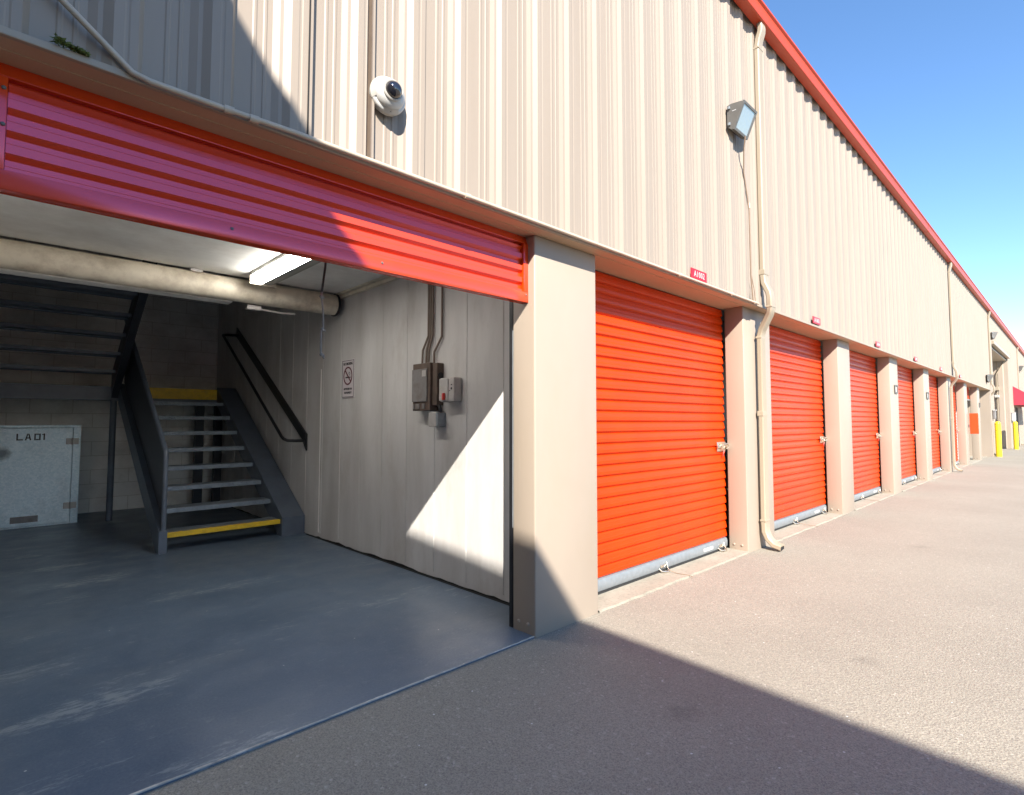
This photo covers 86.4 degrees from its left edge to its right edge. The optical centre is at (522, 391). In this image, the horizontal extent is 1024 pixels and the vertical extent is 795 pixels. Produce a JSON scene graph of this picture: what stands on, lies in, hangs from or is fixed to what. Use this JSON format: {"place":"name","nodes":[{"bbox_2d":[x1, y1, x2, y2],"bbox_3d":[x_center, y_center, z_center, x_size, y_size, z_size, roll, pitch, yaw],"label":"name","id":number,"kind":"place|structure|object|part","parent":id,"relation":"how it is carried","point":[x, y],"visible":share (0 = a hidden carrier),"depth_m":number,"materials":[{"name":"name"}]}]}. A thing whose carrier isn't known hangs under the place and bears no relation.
{"place":"outdoors","nodes":[
{"label":"outdoors","id":0,"kind":"place"},
{"bbox_2d":[0,501,533,794],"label":"floor","id":1,"kind":"structure","parent":0,"point":[131,661],"depth_m":3.26,"materials":[{"name":"paint"}]},
{"bbox_2d":[0,425,81,529],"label":"metal locker","id":2,"kind":"object","parent":1,"relation":"on","point":[39,473],"visible":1,"depth_m":6.86,"materials":[{"name":"grey metal"}]},
{"bbox_3d":[-6.294,1.054,6.672,1.188,1.205,0.034,3,-4,-44],"label":"door","id":3,"kind":"part","parent":2,"relation":"part of","materials":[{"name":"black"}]},
{"bbox_2d":[0,260,304,554],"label":"metal staircase","id":4,"kind":"structure","parent":1,"relation":"on","point":[136,397],"depth_m":6.61,"materials":[{"name":"metal"}]},
{"bbox_2d":[129,636,534,794],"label":"floor edge","id":5,"kind":"object","parent":1,"relation":"on","point":[237,753],"visible":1,"depth_m":2.31,"materials":[{"name":"grey metal"}]},
{"bbox_2d":[142,441,1023,794],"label":"ground","id":6,"kind":"structure","parent":0,"point":[874,647],"depth_m":2.66,"materials":[{"name":"concrete"}]},
{"bbox_2d":[0,0,1023,637],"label":"storage building","id":7,"kind":"structure","parent":6,"relation":"on","point":[644,394],"depth_m":4.76,"materials":[{"name":"paint"}]},
{"bbox_2d":[50,32,90,56],"bbox_3d":[-1.464,-1.124,1.768,0.109,0.036,0.042,3,-4,-44],"label":"plant scrap","id":8,"kind":"object","parent":7,"relation":"attached to","point":[61,41],"visible":1,"depth_m":1.76,"materials":[{"name":"green plant"}]},
{"bbox_2d":[0,238,340,316],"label":"overhead pipe","id":9,"kind":"object","parent":7,"relation":"attached to","point":[26,259],"visible":1,"depth_m":4.70,"materials":[{"name":"metal"}]},
{"bbox_2d":[0,62,527,303],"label":"roller shutter","id":10,"kind":"object","parent":7,"relation":"attached to","point":[66,146],"visible":1,"depth_m":2.25,"materials":[{"name":"red metal"}]},
{"bbox_2d":[222,328,307,450],"bbox_3d":[-3.566,-0.153,7.353,0.259,1.797,2.654,3,-4,-44],"label":"wall handrail","id":11,"kind":"object","parent":7,"relation":"attached to","point":[291,416],"depth_m":7.15,"materials":[{"name":"black metal"}]},
{"bbox_2d":[249,254,320,287],"bbox_3d":[-1.728,-1.099,4.420,0.235,0.104,2.105,3,-4,-44],"label":"strip light","id":12,"kind":"object","parent":7,"relation":"attached to","point":[275,271],"visible":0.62,"depth_m":4.73,"materials":[{"name":"white plastic"}]},
{"bbox_2d":[319,262,326,358],"bbox_3d":[-1.024,-0.442,2.798,0.035,0.547,0.030,1,-3,-22],"label":"pull cord","id":13,"kind":"object","parent":7,"relation":"hanging from","point":[322,297],"visible":0.98,"depth_m":2.80,"materials":[{"name":"grey"}]},
{"bbox_2d":[342,359,354,397],"bbox_3d":[-1.848,-0.139,5.787,0.010,0.409,0.270,3,-4,-44],"label":"no smoking sign","id":14,"kind":"object","parent":7,"relation":"attached to","point":[348,374],"visible":1,"depth_m":5.78,"materials":[{"name":"white plastic"}]},
{"bbox_2d":[369,76,405,115],"bbox_3d":[-0.617,-1.411,2.568,0.179,0.179,0.118,2,-4,-38],"label":"security camera","id":15,"kind":"object","parent":7,"relation":"attached to","point":[387,95],"visible":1,"depth_m":2.54,"materials":[{"name":"white plastic"}]},
{"bbox_2d":[58,0,758,304],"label":"facade conduit","id":16,"kind":"object","parent":7,"relation":"attached to","point":[111,51],"visible":1,"depth_m":2.30,"materials":[{"name":"metal"}]},
{"bbox_2d":[412,362,443,410],"bbox_3d":[-0.809,-0.041,4.655,0.104,0.406,0.332,3,-4,-44],"label":"electric cabinet","id":17,"kind":"object","parent":7,"relation":"attached to","point":[426,377],"visible":0.95,"depth_m":4.59,"materials":[{"name":"grey metal"}]},
{"bbox_2d":[421,284,442,362],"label":"wall conduits","id":18,"kind":"object","parent":7,"relation":"attached to","point":[430,328],"depth_m":4.71,"materials":[{"name":"grey metal"}]},
{"bbox_2d":[429,404,445,426],"bbox_3d":[-0.714,0.200,4.561,0.082,0.187,0.144,3,-4,-44],"label":"outlet box","id":19,"kind":"object","parent":7,"relation":"attached to","point":[437,419],"visible":1,"depth_m":4.52,"materials":[{"name":"grey metal"}]},
{"bbox_2d":[439,377,461,401],"bbox_3d":[-0.591,-0.017,4.422,0.116,0.196,0.191,3,-4,-44],"label":"switch box","id":20,"kind":"object","parent":7,"relation":"attached to","point":[450,389],"visible":1,"depth_m":4.38,"materials":[{"name":"grey plastic"}]},
{"bbox_2d":[509,301,512,627],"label":"door track","id":21,"kind":"structure","parent":7,"relation":"attached to","point":[510,464],"depth_m":3.53,"materials":[{"name":"black metal"}]},
{"bbox_2d":[595,271,728,594],"bbox_3d":[1.322,0.322,4.758,2.445,2.493,0.323,3,-4,-44],"label":"roller door","id":22,"kind":"structure","parent":7,"relation":"in","point":[661,446],"depth_m":4.75,"materials":[{"name":"metal"}]},
{"bbox_2d":[690,267,706,282],"bbox_3d":[1.529,-1.007,4.713,0.275,0.087,0.011,3,-4,-44],"label":"unit sign","id":23,"kind":"object","parent":7,"relation":"attached to","point":[698,275],"visible":0.98,"depth_m":4.70,"materials":[{"name":"red plastic"}]},
{"bbox_2d":[727,100,756,139],"bbox_3d":[2.138,-2.635,5.293,0.307,0.263,0.176,3,-4,-44],"label":"flood light","id":24,"kind":"object","parent":7,"relation":"attached to","point":[741,116],"visible":1,"depth_m":5.24,"materials":[{"name":"grey metal"}]},
{"bbox_2d":[743,136,755,300],"bbox_3d":[2.255,-1.713,5.444,0.057,1.587,0.312,-2,-4,33],"label":"lamp cable","id":25,"kind":"object","parent":24,"relation":"hanging from","point":[752,286],"visible":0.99,"depth_m":5.48,"materials":[{"name":"paint"}]},
{"bbox_2d":[769,325,827,530],"bbox_3d":[3.566,0.442,6.959,2.471,2.493,0.323,3,-4,-44],"label":"roller door","id":26,"kind":"structure","parent":7,"relation":"in","point":[798,440],"depth_m":7.14,"materials":[{"name":"metal"}]},
{"bbox_2d":[812,316,820,325],"bbox_3d":[3.698,-0.891,6.840,0.275,0.087,0.011,3,-4,-44],"label":"unit sign","id":27,"kind":"object","parent":7,"relation":"attached to","point":[816,320],"visible":1,"depth_m":6.83,"materials":[{"name":"red plastic"}]},
{"bbox_2d":[849,350,881,501],"bbox_3d":[5.750,0.559,9.102,2.506,2.493,0.323,3,-4,-44],"label":"roller door","id":28,"kind":"structure","parent":7,"relation":"in","point":[865,435],"depth_m":9.42,"materials":[{"name":"metal"}]},
{"bbox_2d":[894,385,898,393],"bbox_3d":[7.016,-0.049,10.213,0.287,0.157,0.026,3,-4,-44],"label":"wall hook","id":29,"kind":"object","parent":7,"relation":"attached to","point":[895,389],"depth_m":10.18,"materials":[{"name":"metal"}]},
{"bbox_2d":[897,365,918,485],"bbox_3d":[7.984,0.679,11.293,2.540,2.493,0.323,3,-4,-44],"label":"roller door","id":30,"kind":"structure","parent":7,"relation":"in","point":[907,450],"depth_m":11.73,"materials":[{"name":"metal"}]},
{"bbox_2d":[929,375,941,474],"bbox_3d":[10.206,0.798,13.473,2.506,2.493,0.323,3,-4,-44],"label":"roller door","id":31,"kind":"structure","parent":7,"relation":"in","point":[936,467],"depth_m":14.02,"materials":[{"name":"metal"}]},
{"bbox_2d":[950,382,962,467],"bbox_3d":[12.409,0.916,15.634,2.488,2.493,0.323,3,-4,-44],"label":"roller door","id":32,"kind":"structure","parent":7,"relation":"in","point":[954,407],"depth_m":16.41,"materials":[{"name":"metal"}]},
{"bbox_2d":[968,413,978,433],"bbox_3d":[13.936,0.979,16.822,0.348,0.635,0.226,3,-4,-44],"label":"orange board","id":33,"kind":"object","parent":7,"relation":"attached to","point":[973,425],"visible":1,"depth_m":16.84,"materials":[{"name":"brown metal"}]},
{"bbox_2d":[986,374,992,382],"bbox_3d":[16.868,-0.481,19.660,0.188,0.283,0.329,-2,-4,30],"label":"flood light","id":34,"kind":"object","parent":7,"relation":"attached to","point":[989,377],"visible":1,"depth_m":19.55,"materials":[{"name":"white metal"}]},
{"bbox_2d":[990,332,997,339],"bbox_3d":[18.363,-2.181,21.234,0.188,0.283,0.329,-1,-3,20],"label":"flood light","id":35,"kind":"object","parent":7,"relation":"attached to","point":[993,335],"visible":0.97,"depth_m":21.12,"materials":[{"name":"white metal"}]},
{"bbox_2d":[994,361,1004,421],"bbox_3d":[23.285,0.580,26.590,0.270,4.188,0.545,3,-4,-44],"label":"cross conduit","id":36,"kind":"object","parent":7,"relation":"attached to","point":[997,389],"visible":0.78,"depth_m":26.66,"materials":[{"name":"metal"}]},
{"bbox_2d":[1011,412,1015,420],"bbox_3d":[24.150,1.217,26.755,0.774,0.409,0.130,3,-4,-44],"label":"notice board","id":37,"kind":"object","parent":7,"relation":"attached to","point":[1013,414],"visible":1,"depth_m":26.51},
{"bbox_2d":[1016,408,1019,445],"bbox_3d":[26.413,1.873,29.043,1.218,2.045,0.026,3,-4,-44],"label":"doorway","id":38,"kind":"structure","parent":7,"relation":"in","point":[1017,421],"depth_m":29.11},
{"bbox_2d":[1013,387,1023,406],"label":"awning","id":39,"kind":"object","parent":7,"relation":"attached to","point":[1018,397],"visible":1,"depth_m":27.86,"materials":[{"name":"fabric"}]},
{"bbox_2d":[994,421,1001,456],"bbox_3d":[17.913,1.782,20.494,0.191,1.329,0.191,3,-4,-44],"label":"bollard","id":40,"kind":"object","parent":6,"relation":"on","point":[998,439],"visible":0.97,"depth_m":20.43,"materials":[{"name":"yellow metal"}]},
{"bbox_2d":[1012,422,1018,448],"bbox_3d":[23.485,2.078,25.925,0.191,1.329,0.191,3,-4,-44],"label":"bollard","id":41,"kind":"object","parent":6,"relation":"on","point":[1015,436],"visible":1,"depth_m":25.86,"materials":[{"name":"yellow metal"}]},
{"bbox_2d":[763,0,1023,348],"label":"sky","id":42,"kind":"structure","parent":0,"point":[935,88],"materials":[{"name":"blue"}]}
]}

